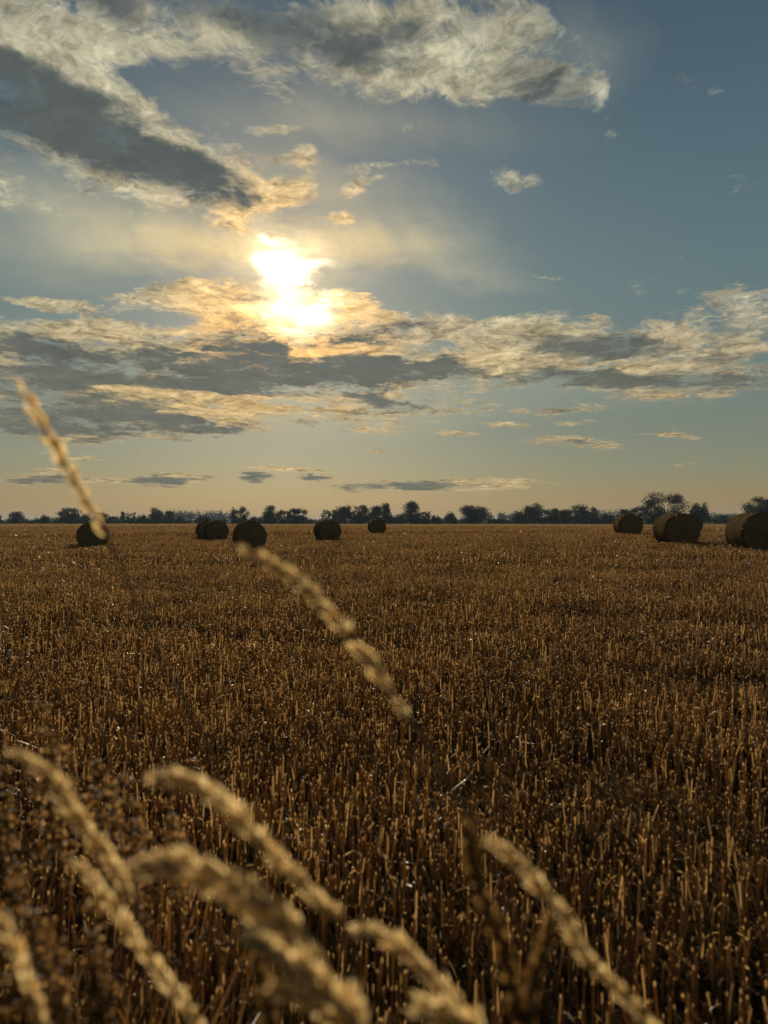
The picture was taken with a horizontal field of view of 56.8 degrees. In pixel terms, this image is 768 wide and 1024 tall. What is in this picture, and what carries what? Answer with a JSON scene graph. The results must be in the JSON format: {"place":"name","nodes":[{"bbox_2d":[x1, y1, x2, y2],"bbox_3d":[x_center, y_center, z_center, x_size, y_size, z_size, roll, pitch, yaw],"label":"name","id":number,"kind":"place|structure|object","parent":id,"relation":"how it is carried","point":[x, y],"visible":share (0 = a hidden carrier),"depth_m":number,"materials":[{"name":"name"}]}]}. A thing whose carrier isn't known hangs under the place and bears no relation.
{"place":"outdoors","nodes":[
{"label":"outdoors","id":0,"kind":"place"},
{"bbox_2d":[246,952,279,1023],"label":"grass stalk","id":1,"kind":"object","parent":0,"point":[258,972],"depth_m":0.54,"materials":[{"name":"brown plant"}]},
{"bbox_2d":[0,522,767,1023],"bbox_3d":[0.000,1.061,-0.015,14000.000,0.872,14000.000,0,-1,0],"label":"field","id":2,"kind":"structure","parent":0,"point":[664,956],"depth_m":3.02,"materials":[{"name":"brown plant"}]},
{"bbox_2d":[6,511,25,523],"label":"tree","id":3,"kind":"object","parent":2,"relation":"on","point":[17,518],"visible":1,"depth_m":418.92,"materials":[{"name":"green plant"}]},
{"bbox_2d":[0,764,33,1023],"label":"dock plant","id":4,"kind":"object","parent":2,"relation":"on","point":[11,866],"visible":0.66,"depth_m":0.94,"materials":[{"name":"brown plant"}]},
{"bbox_2d":[0,935,39,1023],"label":"grass stalk","id":5,"kind":"object","parent":2,"relation":"on","point":[11,945],"depth_m":0.43,"materials":[{"name":"beige plant"}]},
{"bbox_2d":[0,913,51,1023],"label":"grass stalk","id":6,"kind":"object","parent":2,"relation":"on","point":[7,926],"depth_m":0.45,"materials":[{"name":"beige plant"}]},
{"bbox_2d":[0,872,77,1023],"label":"dock plant","id":7,"kind":"object","parent":2,"relation":"on","point":[43,969],"visible":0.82,"depth_m":0.69,"materials":[{"name":"brown plant"}]},
{"bbox_2d":[34,514,51,523],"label":"tree","id":8,"kind":"object","parent":2,"relation":"on","point":[44,519],"visible":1,"depth_m":419.44,"materials":[{"name":"green plant"}]},
{"bbox_2d":[23,702,80,1012],"bbox_3d":[-0.484,0.752,1.031,0.094,0.966,0.112,0,-1,-17],"label":"dock plant","id":9,"kind":"object","parent":2,"relation":"on","point":[52,756],"visible":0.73,"depth_m":1.02,"materials":[{"name":"brown plant"}]},
{"bbox_2d":[2,519,125,523],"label":"hedge","id":10,"kind":"object","parent":2,"relation":"on","point":[30,521],"visible":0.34,"depth_m":424.68,"materials":[{"name":"green plant"}]},
{"bbox_2d":[55,507,83,523],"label":"tree","id":11,"kind":"object","parent":2,"relation":"on","point":[71,517],"visible":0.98,"depth_m":398.64,"materials":[{"name":"green plant"}]},
{"bbox_2d":[79,513,94,523],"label":"tree","id":12,"kind":"object","parent":2,"relation":"on","point":[86,517],"visible":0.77,"depth_m":408.74,"materials":[{"name":"green plant"}]},
{"bbox_2d":[4,747,174,1023],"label":"grass stalk","id":13,"kind":"object","parent":2,"relation":"on","point":[77,816],"depth_m":0.50,"materials":[{"name":"beige plant"}]},
{"bbox_2d":[76,522,108,546],"bbox_3d":[-13.380,1.060,32.614,1.386,1.306,1.460,0,-1,-14],"label":"straw bale","id":14,"kind":"object","parent":2,"relation":"on","point":[86,534],"visible":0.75,"depth_m":31.99},
{"bbox_2d":[77,898,119,1023],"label":"dock plant","id":15,"kind":"object","parent":2,"relation":"on","point":[100,988],"visible":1,"depth_m":0.73,"materials":[{"name":"brown plant"}]},
{"bbox_2d":[94,512,108,522],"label":"tree","id":16,"kind":"object","parent":2,"relation":"on","point":[104,515],"visible":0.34,"depth_m":419.31,"materials":[{"name":"green plant"}]},
{"bbox_2d":[77,758,127,1023],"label":"dock plant","id":17,"kind":"object","parent":2,"relation":"on","point":[112,833],"visible":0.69,"depth_m":1.01,"materials":[{"name":"brown plant"}]},
{"bbox_2d":[106,515,118,523],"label":"tree","id":18,"kind":"object","parent":2,"relation":"on","point":[111,518],"visible":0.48,"depth_m":519.72,"materials":[{"name":"green plant"}]},
{"bbox_2d":[118,511,125,523],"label":"tree","id":19,"kind":"object","parent":2,"relation":"on","point":[122,516],"visible":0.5,"depth_m":449.29,"materials":[{"name":"green plant"}]},
{"bbox_2d":[53,917,205,1023],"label":"grass tussock","id":20,"kind":"object","parent":2,"relation":"on","point":[136,995],"depth_m":1.40,"materials":[{"name":"brown plant"}]},
{"bbox_2d":[125,512,136,523],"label":"tree","id":21,"kind":"object","parent":2,"relation":"on","point":[130,515],"visible":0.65,"depth_m":449.42,"materials":[{"name":"green plant"}]},
{"bbox_2d":[67,857,204,1023],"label":"grass stalk","id":22,"kind":"object","parent":2,"relation":"on","point":[123,920],"depth_m":0.48,"materials":[{"name":"beige plant"}]},
{"bbox_2d":[114,774,158,1023],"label":"dock plant","id":23,"kind":"object","parent":2,"relation":"on","point":[135,826],"visible":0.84,"depth_m":0.98,"materials":[{"name":"brown plant"}]},
{"bbox_2d":[134,514,149,523],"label":"tree","id":24,"kind":"object","parent":2,"relation":"on","point":[139,519],"visible":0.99,"depth_m":438.81,"materials":[{"name":"green plant"}]},
{"bbox_2d":[41,889,259,1023],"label":"grass tussock","id":25,"kind":"object","parent":2,"relation":"on","point":[127,1011],"depth_m":1.29,"materials":[{"name":"brown plant"}]},
{"bbox_2d":[17,378,293,1023],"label":"grass stalk","id":26,"kind":"object","parent":2,"relation":"on","point":[55,446],"depth_m":0.60,"materials":[{"name":"beige plant"}]},
{"bbox_2d":[145,507,165,523],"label":"tree","id":27,"kind":"object","parent":2,"relation":"on","point":[156,518],"visible":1,"depth_m":438.57,"materials":[{"name":"green plant"}]},
{"bbox_2d":[18,872,315,1023],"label":"grass tussock","id":28,"kind":"object","parent":2,"relation":"on","point":[176,968],"depth_m":1.22,"materials":[{"name":"brown plant"}]},
{"bbox_2d":[163,511,176,523],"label":"tree","id":29,"kind":"object","parent":2,"relation":"on","point":[168,518],"visible":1,"depth_m":439.06,"materials":[{"name":"green plant"}]},
{"bbox_2d":[93,948,251,1023],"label":"grass tussock","id":30,"kind":"object","parent":2,"relation":"on","point":[175,1001],"depth_m":1.29,"materials":[{"name":"brown plant"}]},
{"bbox_2d":[160,781,190,1023],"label":"dock plant","id":31,"kind":"object","parent":2,"relation":"on","point":[176,891],"visible":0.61,"depth_m":1.12,"materials":[{"name":"brown plant"}]},
{"bbox_2d":[174,515,185,523],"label":"tree","id":32,"kind":"object","parent":2,"relation":"on","point":[179,520],"visible":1,"depth_m":439.18,"materials":[{"name":"green plant"}]},
{"bbox_2d":[124,518,261,523],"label":"hedge","id":33,"kind":"object","parent":2,"relation":"on","point":[187,521],"visible":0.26,"depth_m":444.70,"materials":[{"name":"green plant"}]},
{"bbox_2d":[195,520,210,537],"bbox_3d":[-10.725,1.115,43.136,1.396,1.287,1.479,0,-1,-22],"label":"straw bale","id":34,"kind":"object","parent":2,"relation":"on","point":[199,527],"visible":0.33,"depth_m":42.45},
{"bbox_2d":[194,515,211,522],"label":"tree","id":35,"kind":"object","parent":2,"relation":"on","point":[200,519],"visible":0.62,"depth_m":439.11,"materials":[{"name":"green plant"}]},
{"bbox_2d":[203,520,228,540],"bbox_3d":[-9.605,1.097,40.531,1.364,1.274,1.484,0,-1,-23],"label":"straw bale","id":36,"kind":"object","parent":2,"relation":"on","point":[216,529],"visible":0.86,"depth_m":39.96},
{"bbox_2d":[156,896,293,1023],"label":"grass tussock","id":37,"kind":"object","parent":2,"relation":"on","point":[169,971],"depth_m":1.24,"materials":[{"name":"brown plant"}]},
{"bbox_2d":[115,844,340,1010],"bbox_3d":[-0.032,0.713,0.446,0.262,1.027,0.028,0,-1,-19],"label":"grass stalk","id":38,"kind":"object","parent":2,"relation":"on","point":[216,880],"depth_m":0.43,"materials":[{"name":"beige plant"}]},
{"bbox_2d":[229,506,251,523],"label":"tree","id":39,"kind":"object","parent":2,"relation":"on","point":[234,519],"visible":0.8,"depth_m":398.17,"materials":[{"name":"green plant"}]},
{"bbox_2d":[232,520,266,548],"bbox_3d":[-5.515,0.957,29.067,1.367,1.282,1.476,0,-1,-17],"label":"straw bale","id":40,"kind":"object","parent":2,"relation":"on","point":[249,533],"visible":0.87,"depth_m":28.48},
{"bbox_2d":[144,764,367,1023],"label":"grass stalk","id":41,"kind":"object","parent":2,"relation":"on","point":[192,782],"depth_m":0.47,"materials":[{"name":"beige plant"}]},
{"bbox_2d":[250,515,264,523],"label":"tree","id":42,"kind":"object","parent":2,"relation":"on","point":[254,518],"visible":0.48,"depth_m":409.45,"materials":[{"name":"green plant"}]},
{"bbox_2d":[261,504,280,523],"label":"tree","id":43,"kind":"object","parent":2,"relation":"on","point":[269,516],"visible":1,"depth_m":399.00,"materials":[{"name":"green plant"}]},
{"bbox_2d":[276,509,291,523],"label":"tree","id":44,"kind":"object","parent":2,"relation":"on","point":[282,513],"visible":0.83,"depth_m":398.88,"materials":[{"name":"green plant"}]},
{"bbox_2d":[287,508,308,523],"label":"tree","id":45,"kind":"object","parent":2,"relation":"on","point":[298,518],"visible":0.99,"depth_m":388.91,"materials":[{"name":"green plant"}]},
{"bbox_2d":[263,979,337,1023],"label":"grass stalk","id":46,"kind":"object","parent":2,"relation":"on","point":[283,992],"depth_m":0.41,"materials":[{"name":"beige plant"}]},
{"bbox_2d":[235,924,367,1023],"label":"grass stalk","id":47,"kind":"object","parent":2,"relation":"on","point":[319,983],"depth_m":0.40,"materials":[{"name":"beige plant"}]},
{"bbox_2d":[257,519,396,523],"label":"hedge","id":48,"kind":"object","parent":2,"relation":"on","point":[309,521],"visible":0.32,"depth_m":405.02,"materials":[{"name":"green plant"}]},
{"bbox_2d":[313,519,340,540],"bbox_3d":[-3.065,1.004,38.209,1.398,1.303,1.480,0,-1,-18],"label":"straw bale","id":49,"kind":"object","parent":2,"relation":"on","point":[327,529],"visible":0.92,"depth_m":37.63},
{"bbox_2d":[321,509,337,519],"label":"tree","id":50,"kind":"object","parent":2,"relation":"on","point":[329,515],"visible":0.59,"depth_m":398.85,"materials":[{"name":"green plant"}]},
{"bbox_2d":[333,506,355,523],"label":"tree","id":51,"kind":"object","parent":2,"relation":"on","point":[343,512],"visible":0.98,"depth_m":398.57,"materials":[{"name":"green plant"}]},
{"bbox_2d":[350,504,372,523],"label":"tree","id":52,"kind":"object","parent":2,"relation":"on","point":[361,516],"visible":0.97,"depth_m":398.44,"materials":[{"name":"green plant"}]},
{"bbox_2d":[366,505,382,521],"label":"tree","id":53,"kind":"object","parent":2,"relation":"on","point":[375,512],"visible":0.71,"depth_m":398.40,"materials":[{"name":"green plant"}]},
{"bbox_2d":[368,518,385,533],"bbox_3d":[-0.544,1.095,53.498,1.368,1.288,1.481,0,-1,-8],"label":"straw bale","id":54,"kind":"object","parent":2,"relation":"on","point":[376,525],"visible":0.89,"depth_m":52.88},
{"bbox_2d":[23,508,735,522],"bbox_3d":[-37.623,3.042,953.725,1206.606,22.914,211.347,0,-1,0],"label":"distant wood","id":55,"kind":"object","parent":2,"relation":"on","point":[217,516],"visible":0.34,"depth_m":946.36,"materials":[{"name":"green plant"}]},
{"bbox_2d":[0,524,767,1023],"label":"stubble","id":56,"kind":"object","parent":2,"relation":"on","point":[414,592],"visible":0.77,"depth_m":4.19,"materials":[{"name":"brown plant"}]},
{"bbox_2d":[380,502,393,523],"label":"tree","id":57,"kind":"object","parent":2,"relation":"on","point":[387,516],"visible":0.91,"depth_m":389.18,"materials":[{"name":"green plant"}]},
{"bbox_2d":[370,882,419,920],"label":"green shoots","id":58,"kind":"object","parent":2,"relation":"on","point":[377,910],"visible":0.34,"depth_m":2.21,"materials":[{"name":"plant"}]},
{"bbox_2d":[391,514,402,523],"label":"tree","id":59,"kind":"object","parent":2,"relation":"on","point":[394,521],"visible":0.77,"depth_m":399.29,"materials":[{"name":"green plant"}]},
{"bbox_2d":[236,544,558,1023],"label":"grass stalk","id":60,"kind":"object","parent":2,"relation":"on","point":[360,651],"depth_m":0.53,"materials":[{"name":"beige plant"}]},
{"bbox_2d":[348,920,466,1013],"bbox_3d":[0.076,0.748,0.492,0.210,0.958,0.022,0,-1,-22],"label":"grass stalk","id":61,"kind":"object","parent":2,"relation":"on","point":[392,944],"depth_m":0.47,"materials":[{"name":"beige plant"}]},
{"bbox_2d":[397,499,425,523],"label":"tree","id":62,"kind":"object","parent":2,"relation":"on","point":[411,516],"visible":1,"depth_m":389.07,"materials":[{"name":"green plant"}]},
{"bbox_2d":[420,511,432,523],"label":"tree","id":63,"kind":"object","parent":2,"relation":"on","point":[427,519],"visible":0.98,"depth_m":388.90,"materials":[{"name":"green plant"}]},
{"bbox_2d":[405,1000,466,1023],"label":"grass stalk","id":64,"kind":"object","parent":2,"relation":"on","point":[427,1016],"depth_m":0.42,"materials":[{"name":"beige plant"}]},
{"bbox_2d":[431,515,442,523],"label":"tree","id":65,"kind":"object","parent":2,"relation":"on","point":[434,520],"visible":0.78,"depth_m":399.00,"materials":[{"name":"green plant"}]},
{"bbox_2d":[410,988,483,1023],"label":"grass stalk","id":66,"kind":"object","parent":2,"relation":"on","point":[440,1004],"depth_m":0.43,"materials":[{"name":"beige plant"}]},
{"bbox_2d":[437,511,457,523],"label":"tree","id":67,"kind":"object","parent":2,"relation":"on","point":[450,518],"visible":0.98,"depth_m":394.61,"materials":[{"name":"green plant"}]},
{"bbox_2d":[393,518,515,523],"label":"hedge","id":68,"kind":"object","parent":2,"relation":"on","point":[472,522],"visible":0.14,"depth_m":404.49,"materials":[{"name":"green plant"}]},
{"bbox_2d":[457,504,490,523],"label":"tree","id":69,"kind":"object","parent":2,"relation":"on","point":[475,514],"visible":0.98,"depth_m":388.30,"materials":[{"name":"green plant"}]},
{"bbox_2d":[458,815,530,1023],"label":"grass stalk","id":70,"kind":"object","parent":2,"relation":"on","point":[475,873],"depth_m":0.50,"materials":[{"name":"brown plant"}]},
{"bbox_2d":[485,518,511,523],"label":"tree","id":71,"kind":"object","parent":2,"relation":"on","point":[499,521],"visible":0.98,"depth_m":399.52,"materials":[{"name":"green plant"}]},
{"bbox_2d":[512,508,526,523],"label":"tree","id":72,"kind":"object","parent":2,"relation":"on","point":[517,518],"visible":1,"depth_m":378.09,"materials":[{"name":"green plant"}]},
{"bbox_2d":[522,502,546,523],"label":"tree","id":73,"kind":"object","parent":2,"relation":"on","point":[534,514],"visible":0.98,"depth_m":377.46,"materials":[{"name":"green plant"}]},
{"bbox_2d":[520,909,559,1023],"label":"grass stalk","id":74,"kind":"object","parent":2,"relation":"on","point":[545,944],"depth_m":0.51,"materials":[{"name":"brown plant"}]},
{"bbox_2d":[541,508,561,523],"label":"tree","id":75,"kind":"object","parent":2,"relation":"on","point":[553,519],"visible":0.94,"depth_m":378.44,"materials":[{"name":"green plant"}]},
{"bbox_2d":[556,508,573,523],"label":"tree","id":76,"kind":"object","parent":2,"relation":"on","point":[566,513],"visible":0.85,"depth_m":378.51,"materials":[{"name":"green plant"}]},
{"bbox_2d":[483,834,659,1023],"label":"grass stalk","id":77,"kind":"object","parent":2,"relation":"on","point":[535,883],"depth_m":0.50,"materials":[{"name":"beige plant"}]},
{"bbox_2d":[567,504,593,523],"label":"tree","id":78,"kind":"object","parent":2,"relation":"on","point":[581,515],"visible":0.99,"depth_m":374.07,"materials":[{"name":"green plant"}]},
{"bbox_2d":[587,507,600,523],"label":"tree","id":79,"kind":"object","parent":2,"relation":"on","point":[595,519],"visible":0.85,"depth_m":378.73,"materials":[{"name":"green plant"}]},
{"bbox_2d":[598,512,614,523],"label":"tree","id":80,"kind":"object","parent":2,"relation":"on","point":[607,519],"visible":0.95,"depth_m":379.47,"materials":[{"name":"green plant"}]},
{"bbox_2d":[615,509,631,517],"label":"tree","id":81,"kind":"object","parent":2,"relation":"on","point":[622,511],"visible":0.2,"depth_m":339.36,"materials":[{"name":"green plant"}]},
{"bbox_2d":[613,514,642,534],"bbox_3d":[13.128,0.731,38.212,1.402,1.291,1.476,0,-1,2],"label":"straw bale","id":82,"kind":"object","parent":2,"relation":"on","point":[627,523],"visible":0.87,"depth_m":37.60},
{"bbox_2d":[626,505,652,523],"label":"tree","id":83,"kind":"object","parent":2,"relation":"on","point":[637,509],"visible":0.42,"depth_m":318.61,"materials":[{"name":"green plant"}]},
{"bbox_2d":[637,491,692,524],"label":"tree","id":84,"kind":"object","parent":2,"relation":"on","point":[659,510],"visible":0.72,"depth_m":297.81,"materials":[{"name":"green plant"}]},
{"bbox_2d":[652,513,700,543],"bbox_3d":[10.572,0.660,25.718,1.385,1.268,1.474,0,-1,-1],"label":"straw bale","id":85,"kind":"object","parent":2,"relation":"on","point":[676,527],"visible":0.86,"depth_m":25.11},
{"bbox_2d":[689,514,702,529],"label":"straw bale","id":86,"kind":"object","parent":2,"relation":"on","point":[699,519],"visible":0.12,"depth_m":44.39},
{"bbox_2d":[688,502,711,523],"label":"tree","id":87,"kind":"object","parent":2,"relation":"on","point":[702,512],"visible":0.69,"depth_m":318.57,"materials":[{"name":"green plant"}]},
{"bbox_2d":[704,516,731,523],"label":"hedge","id":88,"kind":"object","parent":2,"relation":"on","point":[719,521],"visible":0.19,"depth_m":394.93,"materials":[{"name":"green plant"}]},
{"bbox_2d":[708,513,729,523],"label":"tree","id":89,"kind":"object","parent":2,"relation":"on","point":[722,516],"visible":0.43,"depth_m":399.81,"materials":[{"name":"green plant"}]},
{"bbox_2d":[723,512,767,550],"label":"straw bale","id":90,"kind":"object","parent":2,"relation":"on","point":[744,531],"visible":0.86,"depth_m":21.33},
{"bbox_2d":[736,495,767,513],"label":"tree","id":91,"kind":"object","parent":2,"relation":"on","point":[762,506],"visible":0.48,"depth_m":299.69,"materials":[{"name":"green plant"}]},
{"bbox_2d":[0,0,767,521],"label":"sky","id":92,"kind":"structure","parent":0,"point":[315,256],"materials":[{"name":"blue"}]}
]}

